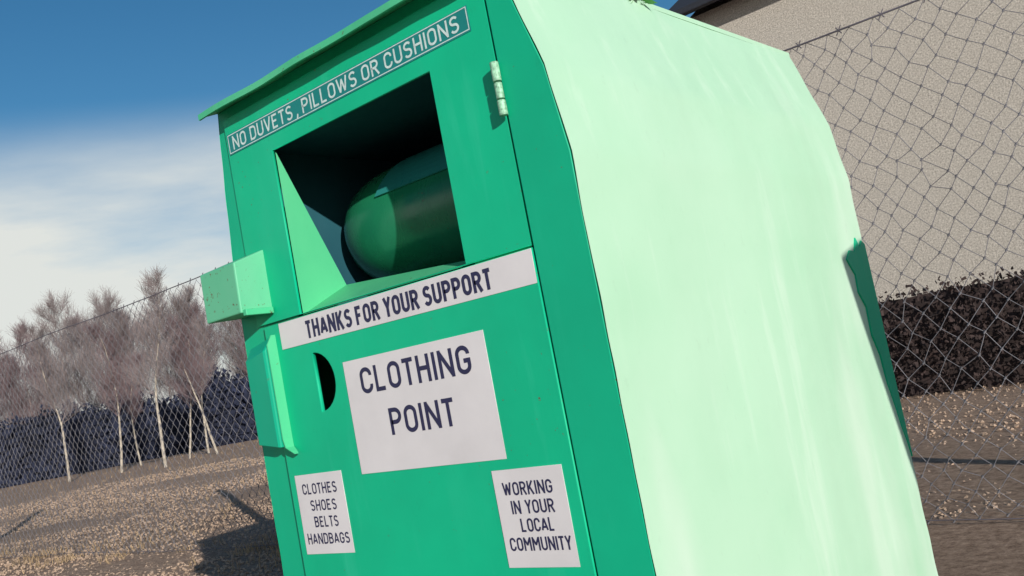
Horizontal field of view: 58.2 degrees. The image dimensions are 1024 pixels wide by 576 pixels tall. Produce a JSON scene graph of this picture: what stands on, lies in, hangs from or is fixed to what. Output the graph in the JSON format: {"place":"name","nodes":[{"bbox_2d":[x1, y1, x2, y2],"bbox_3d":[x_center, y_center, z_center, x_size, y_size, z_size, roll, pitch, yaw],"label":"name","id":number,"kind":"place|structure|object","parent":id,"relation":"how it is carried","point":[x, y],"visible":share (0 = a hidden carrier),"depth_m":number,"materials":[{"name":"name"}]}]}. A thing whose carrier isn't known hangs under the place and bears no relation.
{"place":"outdoors","nodes":[
{"label":"outdoors","id":0,"kind":"place"},
{"bbox_2d":[0,441,281,575],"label":"dry grass","id":1,"kind":"structure","parent":0,"point":[142,546],"depth_m":9.93,"materials":[{"name":"brown plant"}]},
{"bbox_2d":[0,0,693,424],"label":"sky","id":2,"kind":"structure","parent":0,"point":[110,172],"materials":[{"name":"blue"}]},
{"bbox_2d":[0,382,1023,575],"bbox_3d":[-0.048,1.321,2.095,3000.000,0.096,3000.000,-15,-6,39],"label":"ground","id":3,"kind":"structure","parent":0,"point":[978,548],"depth_m":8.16,"materials":[{"name":"gravel"}]},
{"bbox_2d":[1,352,40,426],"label":"tree","id":4,"kind":"object","parent":3,"relation":"on","point":[17,383],"visible":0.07,"depth_m":58.21,"materials":[{"name":"grey plant"}]},
{"bbox_2d":[0,351,45,428],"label":"tree","id":5,"kind":"object","parent":3,"relation":"on","point":[3,383],"visible":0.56,"depth_m":54.50,"materials":[{"name":"grey plant"}]},
{"bbox_2d":[0,316,61,423],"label":"tree","id":6,"kind":"object","parent":3,"relation":"on","point":[18,336],"visible":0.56,"depth_m":55.20,"materials":[{"name":"grey plant"}]},
{"bbox_2d":[5,338,84,423],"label":"tree","id":7,"kind":"object","parent":3,"relation":"on","point":[27,374],"visible":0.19,"depth_m":54.97,"materials":[{"name":"grey plant"}]},
{"bbox_2d":[22,322,85,481],"bbox_3d":[-18.250,4.568,37.135,1.945,6.693,2.490,-15,-6,39],"label":"tree","id":8,"kind":"object","parent":3,"relation":"on","point":[38,335],"visible":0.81,"depth_m":36.94,"materials":[{"name":"grey plant"}]},
{"bbox_2d":[13,289,96,410],"bbox_3d":[-25.674,5.344,53.180,4.419,10.792,5.482,-11,-5,-4],"label":"tree","id":9,"kind":"object","parent":3,"relation":"on","point":[51,305],"visible":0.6,"depth_m":53.17,"materials":[{"name":"grey plant"}]},
{"bbox_2d":[47,309,116,411],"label":"tree","id":10,"kind":"object","parent":3,"relation":"on","point":[86,381],"visible":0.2,"depth_m":57.54,"materials":[{"name":"grey plant"}]},
{"bbox_2d":[50,286,144,408],"bbox_3d":[-22.873,4.907,51.968,5.269,10.374,4.248,-6,-7,-45],"label":"tree","id":11,"kind":"object","parent":3,"relation":"on","point":[102,310],"visible":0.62,"depth_m":51.69,"materials":[{"name":"grey plant"}]},
{"bbox_2d":[77,319,134,472],"bbox_3d":[-14.893,4.051,34.473,2.603,6.009,1.916,-28,-18,74],"label":"tree","id":12,"kind":"object","parent":3,"relation":"on","point":[113,352],"visible":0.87,"depth_m":34.55,"materials":[{"name":"grey plant"}]},
{"bbox_2d":[77,304,153,405],"bbox_3d":[-22.583,5.292,52.753,4.282,9.640,4.952,-8,-6,-32],"label":"tree","id":13,"kind":"object","parent":3,"relation":"on","point":[122,317],"visible":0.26,"depth_m":53.33,"materials":[{"name":"grey plant"}]},
{"bbox_2d":[86,317,153,405],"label":"tree","id":14,"kind":"object","parent":3,"relation":"on","point":[131,348],"visible":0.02,"depth_m":59.48,"materials":[{"name":"grey plant"}]},
{"bbox_2d":[0,364,257,488],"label":"hedge","id":15,"kind":"object","parent":3,"relation":"on","point":[241,410],"visible":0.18,"depth_m":48.34,"materials":[{"name":"grey plant"}]},
{"bbox_2d":[113,350,145,464],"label":"tree","id":16,"kind":"object","parent":3,"relation":"on","point":[130,394],"visible":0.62,"depth_m":41.76,"materials":[{"name":"grey plant"}]},
{"bbox_2d":[103,309,163,402],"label":"tree","id":17,"kind":"object","parent":3,"relation":"on","point":[130,348],"visible":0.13,"depth_m":57.85,"materials":[{"name":"grey plant"}]},
{"bbox_2d":[109,265,181,467],"bbox_3d":[-13.173,2.868,33.389,2.782,7.480,2.174,-9,-5,-19],"label":"tree","id":18,"kind":"object","parent":3,"relation":"on","point":[151,281],"visible":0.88,"depth_m":33.34,"materials":[{"name":"grey plant"}]},
{"bbox_2d":[126,303,188,401],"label":"tree","id":19,"kind":"object","parent":3,"relation":"on","point":[148,362],"visible":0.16,"depth_m":55.57,"materials":[{"name":"grey plant"}]},
{"bbox_2d":[128,281,212,401],"bbox_3d":[-19.320,4.546,52.717,5.069,9.868,4.383,-7,-7,-42],"label":"tree","id":20,"kind":"object","parent":3,"relation":"on","point":[181,302],"visible":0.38,"depth_m":52.66,"materials":[{"name":"grey plant"}]},
{"bbox_2d":[162,320,211,457],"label":"tree","id":21,"kind":"object","parent":3,"relation":"on","point":[196,356],"visible":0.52,"depth_m":37.98,"materials":[{"name":"grey plant"}]},
{"bbox_2d":[157,316,220,453],"bbox_3d":[-12.918,3.834,36.344,2.603,6.009,1.916,-14,-6,29],"label":"tree","id":22,"kind":"object","parent":3,"relation":"on","point":[187,365],"visible":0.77,"depth_m":36.25,"materials":[{"name":"grey plant"}]},
{"bbox_2d":[170,310,220,452],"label":"tree","id":23,"kind":"object","parent":3,"relation":"on","point":[204,345],"visible":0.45,"depth_m":40.41,"materials":[{"name":"grey plant"}]},
{"bbox_2d":[171,302,225,392],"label":"tree","id":24,"kind":"object","parent":3,"relation":"on","point":[190,313],"visible":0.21,"depth_m":53.69,"materials":[{"name":"grey plant"}]},
{"bbox_2d":[163,297,238,390],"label":"tree","id":25,"kind":"object","parent":3,"relation":"on","point":[209,335],"visible":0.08,"depth_m":58.47,"materials":[{"name":"grey plant"}]},
{"bbox_2d":[203,307,246,378],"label":"tree","id":26,"kind":"object","parent":3,"relation":"on","point":[227,338],"visible":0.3,"depth_m":55.14,"materials":[{"name":"grey plant"}]},
{"bbox_2d":[206,319,245,378],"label":"tree","id":27,"kind":"object","parent":3,"relation":"on","point":[231,345],"visible":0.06,"depth_m":58.58,"materials":[{"name":"grey plant"}]},
{"bbox_2d":[229,319,247,377],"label":"tree","id":28,"kind":"object","parent":3,"relation":"on","point":[238,341],"visible":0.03,"depth_m":53.43,"materials":[{"name":"grey plant"}]},
{"bbox_2d":[0,0,1023,557],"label":"chain link fence","id":29,"kind":"object","parent":3,"relation":"on","point":[250,392],"visible":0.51,"depth_m":8.06,"materials":[{"name":"metal"}]},
{"bbox_2d":[877,266,1023,396],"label":"hedge","id":30,"kind":"object","parent":3,"relation":"on","point":[999,332],"visible":0.22,"depth_m":9.53,"materials":[{"name":"black plant"}]},
{"bbox_2d":[198,0,937,575],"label":"clothing bank","id":31,"kind":"structure","parent":0,"point":[540,286],"depth_m":2.19,"materials":[{"name":"paint"}]},
{"bbox_2d":[264,247,597,575],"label":"door","id":32,"kind":"structure","parent":31,"relation":"in","point":[444,520],"depth_m":2.11,"materials":[{"name":"green paint"}]},
{"bbox_2d":[640,0,656,4],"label":"weed","id":33,"kind":"object","parent":31,"relation":"on","point":[649,1],"visible":0.29,"depth_m":2.40,"materials":[{"name":"green plant"}]},
{"bbox_2d":[669,0,1023,301],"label":"building","id":34,"kind":"structure","parent":0,"point":[782,25],"depth_m":12.75,"materials":[{"name":"beige concrete"}]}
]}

